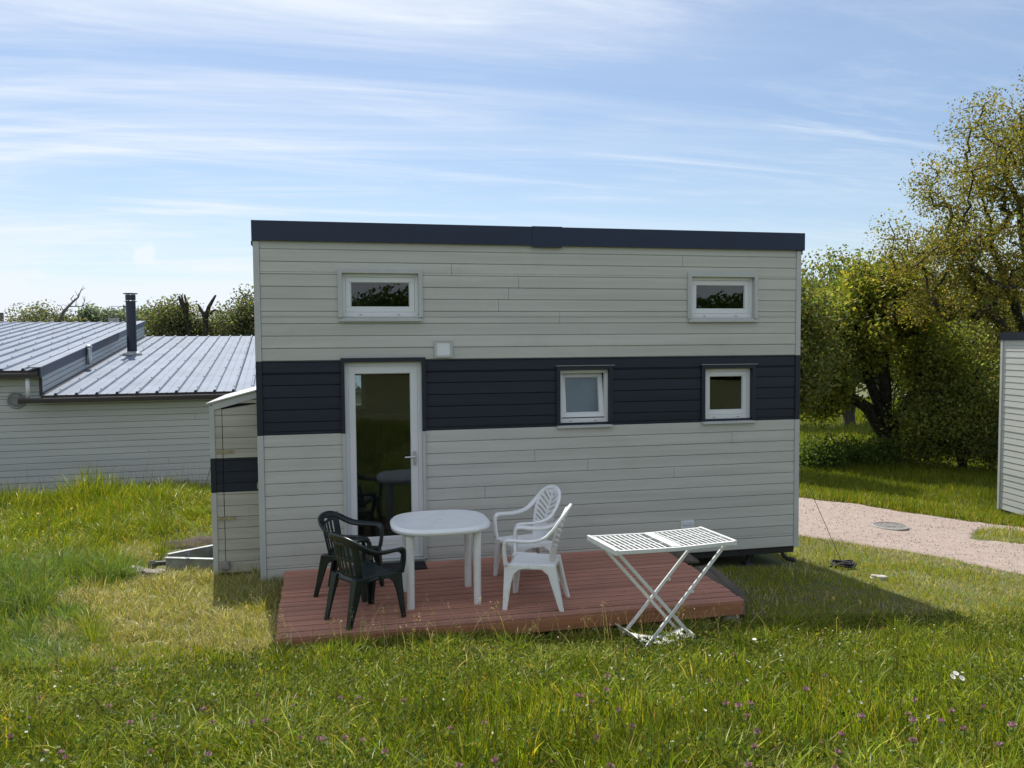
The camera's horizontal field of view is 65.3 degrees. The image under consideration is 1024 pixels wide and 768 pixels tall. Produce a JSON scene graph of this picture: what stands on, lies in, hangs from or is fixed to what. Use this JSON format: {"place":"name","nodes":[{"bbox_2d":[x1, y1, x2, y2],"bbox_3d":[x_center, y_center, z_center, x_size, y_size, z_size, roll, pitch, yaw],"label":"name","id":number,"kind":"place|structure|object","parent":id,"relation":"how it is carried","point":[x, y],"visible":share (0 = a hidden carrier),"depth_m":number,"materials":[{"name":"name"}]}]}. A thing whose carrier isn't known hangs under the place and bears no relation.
{"place":"outdoors","nodes":[
{"label":"outdoors","id":0,"kind":"place"},
{"bbox_2d":[0,460,226,674],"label":"tall grass","id":1,"kind":"structure","parent":0,"point":[37,566],"depth_m":9.86,"materials":[{"name":"green plant"}]},
{"bbox_2d":[29,540,301,657],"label":"cut grass","id":2,"kind":"structure","parent":0,"point":[167,591],"depth_m":7.87,"materials":[{"name":"green plant"}]},
{"bbox_2d":[383,561,427,569],"bbox_3d":[-1.337,2.046,8.911,0.760,0.012,0.285,-1,3,-12],"label":"door mat","id":3,"kind":"object","parent":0,"point":[417,565],"depth_m":8.96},
{"bbox_2d":[0,595,1023,767],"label":"meadow grass","id":4,"kind":"structure","parent":0,"point":[526,725],"depth_m":4.57,"materials":[{"name":"green plant"}]},
{"bbox_2d":[0,347,1023,767],"bbox_3d":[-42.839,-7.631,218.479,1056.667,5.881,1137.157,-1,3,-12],"label":"ground","id":5,"kind":"structure","parent":0,"point":[762,561],"depth_m":8.98,"materials":[{"name":"soil"}]},
{"bbox_2d":[0,313,3,321],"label":"wooden post","id":6,"kind":"object","parent":5,"relation":"on","point":[1,316],"visible":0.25,"depth_m":33.94,"materials":[{"name":"grey wood"}]},
{"bbox_2d":[7,733,15,757],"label":"clover flower","id":7,"kind":"object","parent":5,"relation":"on","point":[10,737],"visible":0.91,"depth_m":4.11,"materials":[{"name":"pink plant"}]},
{"bbox_2d":[0,299,93,321],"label":"hawthorn bush","id":8,"kind":"object","parent":5,"relation":"on","point":[44,315],"visible":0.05,"depth_m":31.69,"materials":[{"name":"green plant"}]},
{"bbox_2d":[57,749,63,767],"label":"clover flower","id":9,"kind":"object","parent":5,"relation":"on","point":[60,752],"visible":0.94,"depth_m":3.52,"materials":[{"name":"pink plant"}]},
{"bbox_2d":[62,754,70,766],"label":"clover flower","id":10,"kind":"object","parent":5,"relation":"on","point":[64,757],"visible":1,"depth_m":3.46,"materials":[{"name":"pink plant"}]},
{"bbox_2d":[57,286,89,321],"bbox_3d":[-17.415,-1.035,31.543,1.617,5.691,0.256,-1,3,-2],"label":"dead tree","id":11,"kind":"object","parent":5,"relation":"on","point":[65,309],"visible":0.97,"depth_m":31.48,"materials":[{"name":"grey wood"}]},
{"bbox_2d":[72,303,105,321],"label":"poplar tree","id":12,"kind":"object","parent":5,"relation":"on","point":[89,312],"visible":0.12,"depth_m":74.46,"materials":[{"name":"green plant"}]},
{"bbox_2d":[91,305,125,321],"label":"poplar tree","id":13,"kind":"object","parent":5,"relation":"on","point":[103,315],"visible":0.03,"depth_m":73.91,"materials":[{"name":"green plant"}]},
{"bbox_2d":[102,309,148,327],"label":"poplar tree","id":14,"kind":"object","parent":5,"relation":"on","point":[113,312],"visible":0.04,"depth_m":72.34,"materials":[{"name":"green plant"}]},
{"bbox_2d":[108,306,148,332],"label":"distant house","id":15,"kind":"structure","parent":5,"relation":"on","point":[113,319],"depth_m":54.91,"materials":[{"name":"grey concrete"}]},
{"bbox_2d":[126,720,132,733],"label":"clover flower","id":16,"kind":"object","parent":5,"relation":"on","point":[129,721],"visible":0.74,"depth_m":4.31,"materials":[{"name":"pink plant"}]},
{"bbox_2d":[123,565,146,573],"bbox_3d":[-4.412,2.188,9.341,0.324,0.126,0.209,-1,3,-12],"label":"stone","id":17,"kind":"object","parent":5,"relation":"on","point":[137,568],"visible":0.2,"depth_m":9.32,"materials":[{"name":"grey stone"}]},
{"bbox_2d":[118,306,160,326],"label":"poplar tree","id":18,"kind":"object","parent":5,"relation":"on","point":[137,310],"visible":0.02,"depth_m":73.51,"materials":[{"name":"green plant"}]},
{"bbox_2d":[147,748,152,766],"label":"clover flower","id":19,"kind":"object","parent":5,"relation":"on","point":[150,750],"visible":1,"depth_m":3.49,"materials":[{"name":"pink plant"}]},
{"bbox_2d":[140,569,165,577],"bbox_3d":[-4.152,2.189,9.207,0.295,0.124,0.193,-1,3,-12],"label":"stone","id":20,"kind":"object","parent":5,"relation":"on","point":[149,572],"visible":0.48,"depth_m":9.16,"materials":[{"name":"white stone"}]},
{"bbox_2d":[136,293,213,335],"bbox_3d":[-12.672,-0.738,30.281,3.145,5.384,2.908,-1,3,-12],"label":"hedge tree","id":21,"kind":"object","parent":5,"relation":"on","point":[168,319],"visible":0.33,"depth_m":29.55,"materials":[{"name":"green plant"}]},
{"bbox_2d":[0,293,360,494],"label":"building","id":22,"kind":"structure","parent":5,"relation":"on","point":[111,395],"depth_m":14.97,"materials":[{"name":"paint"}]},
{"bbox_2d":[178,295,189,334],"bbox_3d":[-12.078,-0.742,29.765,0.578,5.144,0.260,-1,3,-12],"label":"dead stump","id":23,"kind":"object","parent":5,"relation":"on","point":[184,304],"visible":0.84,"depth_m":29.61,"materials":[{"name":"brown wood"}]},
{"bbox_2d":[156,536,212,549],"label":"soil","id":24,"kind":"structure","parent":5,"relation":"on","point":[198,540],"depth_m":10.59,"materials":[{"name":"brown soil"}]},
{"bbox_2d":[174,310,228,335],"bbox_3d":[-11.423,-0.464,30.788,3.283,4.872,2.701,-1,3,-12],"label":"hedge tree","id":25,"kind":"object","parent":5,"relation":"on","point":[210,331],"visible":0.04,"depth_m":30.37,"materials":[{"name":"green plant"}]},
{"bbox_2d":[200,706,206,725],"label":"clover flower","id":26,"kind":"object","parent":5,"relation":"on","point":[203,708],"visible":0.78,"depth_m":4.42,"materials":[{"name":"pink plant"}]},
{"bbox_2d":[203,751,211,764],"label":"clover flower","id":27,"kind":"object","parent":5,"relation":"on","point":[208,754],"visible":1,"depth_m":3.53,"materials":[{"name":"pink plant"}]},
{"bbox_2d":[197,295,220,335],"bbox_3d":[-11.289,-0.764,29.936,0.860,5.154,0.260,-1,3,-12],"label":"dead stump","id":28,"kind":"object","parent":5,"relation":"on","point":[205,314],"visible":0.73,"depth_m":29.77,"materials":[{"name":"grey wood"}]},
{"bbox_2d":[210,719,217,739],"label":"clover flower","id":29,"kind":"object","parent":5,"relation":"on","point":[212,721],"visible":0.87,"depth_m":3.99,"materials":[{"name":"pink plant"}]},
{"bbox_2d":[205,283,254,335],"bbox_3d":[-9.687,-0.876,30.140,4.216,5.870,3.117,-1,3,-12],"label":"hedge tree","id":30,"kind":"object","parent":5,"relation":"on","point":[242,323],"visible":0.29,"depth_m":29.45,"materials":[{"name":"green plant"}]},
{"bbox_2d":[206,386,259,575],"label":"storage shed","id":31,"kind":"structure","parent":5,"relation":"on","point":[234,476],"depth_m":9.08,"materials":[{"name":"beige wood"}]},
{"bbox_2d":[248,719,254,736],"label":"clover flower","id":32,"kind":"object","parent":5,"relation":"on","point":[252,721],"visible":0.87,"depth_m":4.05,"materials":[{"name":"pink plant"}]},
{"bbox_2d":[262,717,270,738],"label":"clover flower","id":33,"kind":"object","parent":5,"relation":"on","point":[266,720],"visible":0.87,"depth_m":3.99,"materials":[{"name":"pink plant"}]},
{"bbox_2d":[296,734,302,757],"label":"clover flower","id":34,"kind":"object","parent":5,"relation":"on","point":[299,736],"visible":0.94,"depth_m":3.73,"materials":[{"name":"pink plant"}]},
{"bbox_2d":[317,736,324,758],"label":"clover flower","id":35,"kind":"object","parent":5,"relation":"on","point":[318,737],"visible":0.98,"depth_m":3.59,"materials":[{"name":"pink plant"}]},
{"bbox_2d":[320,736,329,759],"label":"clover flower","id":36,"kind":"object","parent":5,"relation":"on","point":[327,743],"visible":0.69,"depth_m":3.68,"materials":[{"name":"pink plant"}]},
{"bbox_2d":[339,734,348,758],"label":"clover flower","id":37,"kind":"object","parent":5,"relation":"on","point":[345,737],"visible":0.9,"depth_m":3.60,"materials":[{"name":"pink plant"}]},
{"bbox_2d":[359,737,365,761],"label":"clover flower","id":38,"kind":"object","parent":5,"relation":"on","point":[363,738],"visible":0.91,"depth_m":3.65,"materials":[{"name":"pink plant"}]},
{"bbox_2d":[381,748,388,767],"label":"clover flower","id":39,"kind":"object","parent":5,"relation":"on","point":[384,750],"visible":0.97,"depth_m":3.24,"materials":[{"name":"pink plant"}]},
{"bbox_2d":[456,762,463,767],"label":"clover flower","id":40,"kind":"object","parent":5,"relation":"on","point":[459,765],"visible":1,"depth_m":3.06,"materials":[{"name":"pink plant"}]},
{"bbox_2d":[148,220,804,582],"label":"tiny house","id":41,"kind":"structure","parent":5,"relation":"on","point":[608,381],"depth_m":9.38,"materials":[{"name":"paint"}]},
{"bbox_2d":[204,329,254,488],"bbox_3d":[-4.296,0.240,12.214,0.040,3.508,3.286,-3,4,-38],"label":"guy wire","id":42,"kind":"object","parent":41,"relation":"attached to","point":[236,387],"visible":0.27,"depth_m":11.78,"materials":[{"name":"metal"}]},
{"bbox_2d":[355,374,365,408],"bbox_3d":[-2.514,0.093,11.250,0.885,0.540,0.050,-1,3,-12],"label":"window","id":43,"kind":"structure","parent":41,"relation":"in","point":[363,391],"depth_m":11.31,"materials":[{"name":"clear glass"}]},
{"bbox_2d":[337,268,422,321],"bbox_3d":[-1.473,-0.991,8.942,0.936,0.585,0.143,-1,3,-12],"label":"window","id":44,"kind":"structure","parent":41,"relation":"in","point":[345,276],"depth_m":8.94,"materials":[{"name":"white plastic"}]},
{"bbox_2d":[348,366,419,554],"bbox_3d":[-1.445,0.875,9.046,0.766,2.153,0.122,-1,3,-12],"label":"door","id":45,"kind":"structure","parent":41,"relation":"in","point":[392,541],"depth_m":9.06,"materials":[{"name":"white plastic"}]},
{"bbox_2d":[556,365,612,428],"bbox_3d":[0.844,0.143,9.577,0.723,0.740,0.287,-1,3,-12],"label":"window","id":46,"kind":"structure","parent":41,"relation":"in","point":[580,391],"depth_m":9.57,"materials":[{"name":"white plastic"}]},
{"bbox_2d":[687,272,757,321],"bbox_3d":[2.575,-1.060,9.821,0.931,0.600,0.143,-1,3,-12],"label":"window","id":47,"kind":"structure","parent":41,"relation":"in","point":[749,281],"depth_m":9.83,"materials":[{"name":"white plastic"}]},
{"bbox_2d":[701,364,755,424],"bbox_3d":[2.670,0.119,9.900,0.748,0.735,0.143,-1,3,-12],"label":"window","id":48,"kind":"structure","parent":41,"relation":"in","point":[747,372],"depth_m":9.91,"materials":[{"name":"white plastic"}]},
{"bbox_2d":[799,465,841,561],"bbox_3d":[3.833,0.934,10.800,0.007,2.774,1.341,-3,4,-43],"label":"guy wire","id":49,"kind":"object","parent":41,"relation":"attached to","point":[820,513],"visible":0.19,"depth_m":10.57,"materials":[{"name":"metal"}]},
{"bbox_2d":[491,756,499,766],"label":"clover flower","id":50,"kind":"object","parent":5,"relation":"on","point":[494,758],"visible":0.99,"depth_m":3.16,"materials":[{"name":"pink plant"}]},
{"bbox_2d":[275,547,743,646],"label":"deck","id":51,"kind":"structure","parent":5,"relation":"on","point":[589,575],"depth_m":7.76,"materials":[{"name":"red wood"}]},
{"bbox_2d":[313,511,383,601],"bbox_3d":[-1.653,1.696,8.029,0.575,0.809,0.636,0,3,10],"label":"garden armchair","id":52,"kind":"object","parent":51,"relation":"on","point":[330,555],"visible":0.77,"depth_m":8.07,"materials":[{"name":"green plastic"}]},
{"bbox_2d":[324,533,405,629],"bbox_3d":[-1.369,1.731,7.294,0.636,0.809,0.575,2,4,45],"label":"garden armchair","id":53,"kind":"object","parent":51,"relation":"on","point":[358,575],"visible":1,"depth_m":7.19,"materials":[{"name":"green plastic"}]},
{"bbox_2d":[390,510,489,609],"bbox_3d":[-0.704,1.713,7.851,0.964,0.777,0.924,-1,3,-12],"label":"garden table","id":54,"kind":"object","parent":51,"relation":"on","point":[408,526],"visible":0.98,"depth_m":7.62,"materials":[{"name":"white plastic"}]},
{"bbox_2d":[493,485,560,588],"bbox_3d":[0.192,1.577,8.454,0.627,0.973,0.610,-2,3,-25],"label":"garden armchair","id":55,"kind":"object","parent":51,"relation":"on","point":[538,534],"visible":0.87,"depth_m":8.53,"materials":[{"name":"white plastic"}]},
{"bbox_2d":[502,503,571,611],"bbox_3d":[0.266,1.618,7.657,0.627,0.973,0.610,0,3,11],"label":"garden armchair","id":56,"kind":"object","parent":51,"relation":"on","point":[550,565],"visible":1,"depth_m":7.48,"materials":[{"name":"white plastic"}]},
{"bbox_2d":[666,546,698,562],"bbox_3d":[2.039,2.056,9.624,0.319,0.142,0.330,-1,3,-12],"label":"leaning plank","id":57,"kind":"object","parent":51,"relation":"on","point":[689,558],"visible":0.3,"depth_m":9.54,"materials":[{"name":"grey wood"}]},
{"bbox_2d":[578,694,584,714],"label":"clover flower","id":58,"kind":"object","parent":5,"relation":"on","point":[581,695],"visible":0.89,"depth_m":4.20,"materials":[{"name":"pink plant"}]},
{"bbox_2d":[585,698,593,724],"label":"clover flower","id":59,"kind":"object","parent":5,"relation":"on","point":[591,701],"visible":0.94,"depth_m":3.96,"materials":[{"name":"pink plant"}]},
{"bbox_2d":[586,733,598,765],"bbox_3d":[0.317,1.569,3.281,0.037,0.277,0.037,14,3,-28],"label":"clover flower","id":60,"kind":"object","parent":5,"relation":"on","point":[596,736],"visible":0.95,"depth_m":3.28,"materials":[{"name":"pink plant"}]},
{"bbox_2d":[602,687,608,695],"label":"clover flower","id":61,"kind":"object","parent":5,"relation":"on","point":[605,689],"visible":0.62,"depth_m":4.52,"materials":[{"name":"pink plant"}]},
{"bbox_2d":[587,527,736,647],"bbox_3d":[1.307,1.815,7.040,1.173,0.930,0.564,0,3,-19],"label":"clothes airer","id":62,"kind":"object","parent":5,"relation":"on","point":[671,544],"visible":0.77,"depth_m":6.97,"materials":[{"name":"white metal"}]},
{"bbox_2d":[694,565,744,617],"bbox_3d":[2.288,2.184,8.492,0.320,0.188,1.277,-1,3,-12],"label":"leaning plank","id":63,"kind":"object","parent":5,"relation":"on","point":[715,574],"visible":0.37,"depth_m":8.68,"materials":[{"name":"grey wood"}]},
{"bbox_2d":[722,700,729,722],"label":"clover flower","id":64,"kind":"object","parent":5,"relation":"on","point":[725,702],"visible":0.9,"depth_m":3.88,"materials":[{"name":"pink plant"}]},
{"bbox_2d":[735,702,743,722],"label":"clover flower","id":65,"kind":"object","parent":5,"relation":"on","point":[737,704],"visible":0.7,"depth_m":3.96,"materials":[{"name":"pink plant"}]},
{"bbox_2d":[743,713,751,735],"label":"clover flower","id":66,"kind":"object","parent":5,"relation":"on","point":[747,714],"visible":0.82,"depth_m":3.69,"materials":[{"name":"pink plant"}]},
{"bbox_2d":[744,761,752,767],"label":"clover flower","id":67,"kind":"object","parent":5,"relation":"on","point":[748,764],"visible":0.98,"depth_m":2.91,"materials":[{"name":"pink plant"}]},
{"bbox_2d":[746,700,754,723],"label":"clover flower","id":68,"kind":"object","parent":5,"relation":"on","point":[752,704],"visible":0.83,"depth_m":3.90,"materials":[{"name":"pink plant"}]},
{"bbox_2d":[750,743,758,765],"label":"clover flower","id":69,"kind":"object","parent":5,"relation":"on","point":[754,746],"visible":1,"depth_m":3.11,"materials":[{"name":"pink plant"}]},
{"bbox_2d":[752,728,760,748],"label":"clover flower","id":70,"kind":"object","parent":5,"relation":"on","point":[757,730],"visible":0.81,"depth_m":3.39,"materials":[{"name":"pink plant"}]},
{"bbox_2d":[802,686,809,706],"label":"clover flower","id":71,"kind":"object","parent":5,"relation":"on","point":[806,687],"visible":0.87,"depth_m":4.16,"materials":[{"name":"pink plant"}]},
{"bbox_2d":[801,263,834,294],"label":"round tree","id":72,"kind":"object","parent":5,"relation":"on","point":[812,277],"depth_m":40.89,"materials":[{"name":"green plant"}]},
{"bbox_2d":[800,262,856,421],"bbox_3d":[7.577,-0.546,22.880,4.623,6.596,4.544,-1,3,-12],"label":"thicket tree","id":73,"kind":"object","parent":5,"relation":"on","point":[812,375],"visible":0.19,"depth_m":22.10,"materials":[{"name":"green plant"}]},
{"bbox_2d":[835,748,843,765],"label":"clover flower","id":74,"kind":"object","parent":5,"relation":"on","point":[837,750],"visible":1,"depth_m":3.10,"materials":[{"name":"pink plant"}]},
{"bbox_2d":[828,559,856,567],"bbox_3d":[4.296,2.352,10.382,0.372,0.113,0.267,-1,3,-12],"label":"ground anchor","id":75,"kind":"object","parent":5,"relation":"on","point":[849,563],"visible":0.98,"depth_m":10.34,"materials":[{"name":"black metal"}]},
{"bbox_2d":[838,731,847,763],"bbox_3d":[1.368,1.574,3.307,0.041,0.276,0.040,0,3,4],"label":"clover flower","id":76,"kind":"object","parent":5,"relation":"on","point":[841,734],"visible":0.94,"depth_m":3.30,"materials":[{"name":"pink plant"}]},
{"bbox_2d":[799,431,903,470],"bbox_3d":[10.164,2.083,24.771,4.319,1.391,1.918,-2,3,-26],"label":"bramble bush","id":77,"kind":"object","parent":5,"relation":"on","point":[815,454],"visible":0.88,"depth_m":24.40,"materials":[{"name":"green plant"}]},
{"bbox_2d":[801,244,910,425],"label":"round tree","id":78,"kind":"object","parent":5,"relation":"on","point":[848,417],"visible":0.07,"depth_m":41.01,"materials":[{"name":"green plant"}]},
{"bbox_2d":[857,713,865,738],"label":"clover flower","id":79,"kind":"object","parent":5,"relation":"on","point":[861,716],"visible":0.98,"depth_m":3.64,"materials":[{"name":"pink plant"}]},
{"bbox_2d":[869,574,886,580],"bbox_3d":[4.520,2.385,9.848,0.230,0.074,0.135,0,3,0],"label":"stone","id":80,"kind":"object","parent":5,"relation":"on","point":[884,577],"visible":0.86,"depth_m":9.81,"materials":[{"name":"white stone"}]},
{"bbox_2d":[801,249,972,460],"bbox_3d":[11.691,-0.610,26.265,7.359,7.651,4.350,-1,3,-12],"label":"maple tree","id":81,"kind":"object","parent":5,"relation":"on","point":[875,333],"visible":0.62,"depth_m":25.66,"materials":[{"name":"green plant"}]},
{"bbox_2d":[901,711,911,737],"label":"clover flower","id":82,"kind":"object","parent":5,"relation":"on","point":[908,713],"visible":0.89,"depth_m":3.58,"materials":[{"name":"pink plant"}]},
{"bbox_2d":[909,716,916,751],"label":"clover flower","id":83,"kind":"object","parent":5,"relation":"on","point":[911,721],"visible":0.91,"depth_m":3.50,"materials":[{"name":"pink plant"}]},
{"bbox_2d":[908,737,918,764],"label":"clover flower","id":84,"kind":"object","parent":5,"relation":"on","point":[913,739],"visible":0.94,"depth_m":3.26,"materials":[{"name":"pink plant"}]},
{"bbox_2d":[911,697,918,732],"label":"clover flower","id":85,"kind":"object","parent":5,"relation":"on","point":[914,698],"visible":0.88,"depth_m":3.88,"materials":[{"name":"pink plant"}]},
{"bbox_2d":[865,421,998,471],"bbox_3d":[13.935,1.971,25.245,5.353,1.714,2.588,0,3,17],"label":"bush","id":86,"kind":"object","parent":5,"relation":"on","point":[989,453],"visible":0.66,"depth_m":25.01,"materials":[{"name":"green plant"}]},
{"bbox_2d":[876,316,1000,469],"bbox_3d":[14.467,0.229,25.421,5.650,5.372,3.437,-1,3,-12],"label":"thicket tree","id":87,"kind":"object","parent":5,"relation":"on","point":[969,413],"visible":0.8,"depth_m":24.86,"materials":[{"name":"green plant"}]},
{"bbox_2d":[935,718,945,750],"bbox_3d":[1.916,1.626,3.564,0.047,0.276,0.035,0,3,10],"label":"clover flower","id":88,"kind":"object","parent":5,"relation":"on","point":[943,721],"visible":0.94,"depth_m":3.56,"materials":[{"name":"pink plant"}]},
{"bbox_2d":[862,71,1023,360],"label":"oak tree","id":89,"kind":"object","parent":5,"relation":"on","point":[1001,278],"visible":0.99,"depth_m":22.15,"materials":[{"name":"green plant"}]},
{"bbox_2d":[939,675,963,698],"bbox_3d":[2.279,1.592,4.162,0.031,0.244,0.032,3,42,-12],"label":"daisy flower","id":90,"kind":"object","parent":5,"relation":"on","point":[961,677],"visible":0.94,"depth_m":4.09,"materials":[{"name":"white plant"}]},
{"bbox_2d":[947,708,957,732],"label":"clover flower","id":91,"kind":"object","parent":5,"relation":"on","point":[952,711],"visible":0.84,"depth_m":3.63,"materials":[{"name":"pink plant"}]},
{"bbox_2d":[890,261,1023,416],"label":"round tree","id":92,"kind":"object","parent":5,"relation":"on","point":[1005,312],"visible":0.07,"depth_m":40.54,"materials":[{"name":"green plant"}]},
{"bbox_2d":[960,725,970,760],"bbox_3d":[1.893,1.560,3.327,0.042,0.278,0.042,-5,0,-8],"label":"clover flower","id":93,"kind":"object","parent":5,"relation":"on","point":[963,727],"visible":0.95,"depth_m":3.32,"materials":[{"name":"pink plant"}]},
{"bbox_2d":[976,704,986,727],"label":"clover flower","id":94,"kind":"object","parent":5,"relation":"on","point":[980,710],"visible":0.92,"depth_m":3.73,"materials":[{"name":"pink plant"}]},
{"bbox_2d":[995,741,1007,767],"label":"clover flower","id":95,"kind":"object","parent":5,"relation":"on","point":[1000,744],"visible":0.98,"depth_m":3.18,"materials":[{"name":"pink plant"}]},
{"bbox_2d":[997,332,1023,515],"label":"tiny house","id":96,"kind":"structure","parent":5,"relation":"on","point":[1010,488],"depth_m":17.43,"materials":[{"name":"paint"}]},
{"bbox_2d":[1007,721,1020,747],"bbox_3d":[2.122,1.559,3.362,0.049,0.278,0.039,-9,0,-27],"label":"clover flower","id":97,"kind":"object","parent":5,"relation":"on","point":[1011,726],"visible":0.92,"depth_m":3.36,"materials":[{"name":"pink plant"}]},
{"bbox_2d":[0,0,1023,321],"label":"sky","id":98,"kind":"structure","parent":0,"point":[142,142],"materials":[{"name":"blue"}]},
{"bbox_2d":[170,583,1022,668],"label":"seed head grass","id":99,"kind":"structure","parent":0,"point":[490,623],"depth_m":6.94,"materials":[{"name":"green plant"}]},
{"bbox_2d":[529,489,1023,647],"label":"lawn grass","id":100,"kind":"structure","parent":0,"point":[936,573],"depth_m":9.51,"materials":[{"name":"green plant"}]},
{"bbox_2d":[798,498,1023,573],"bbox_3d":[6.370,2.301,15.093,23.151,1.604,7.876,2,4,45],"label":"gravel path","id":101,"kind":"structure","parent":0,"point":[920,534],"depth_m":12.99,"materials":[{"name":"beige gravel"}]},
{"bbox_2d":[871,522,908,530],"bbox_3d":[6.398,2.420,13.529,0.580,0.062,0.580,-1,3,-12],"label":"manhole cover","id":102,"kind":"object","parent":101,"relation":"on","point":[892,526],"visible":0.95,"depth_m":13.46,"materials":[{"name":"grey concrete"}]},
{"bbox_2d":[799,398,1023,527],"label":"verge grass","id":103,"kind":"structure","parent":0,"point":[845,485],"depth_m":21.48,"materials":[{"name":"green plant"}]}
]}

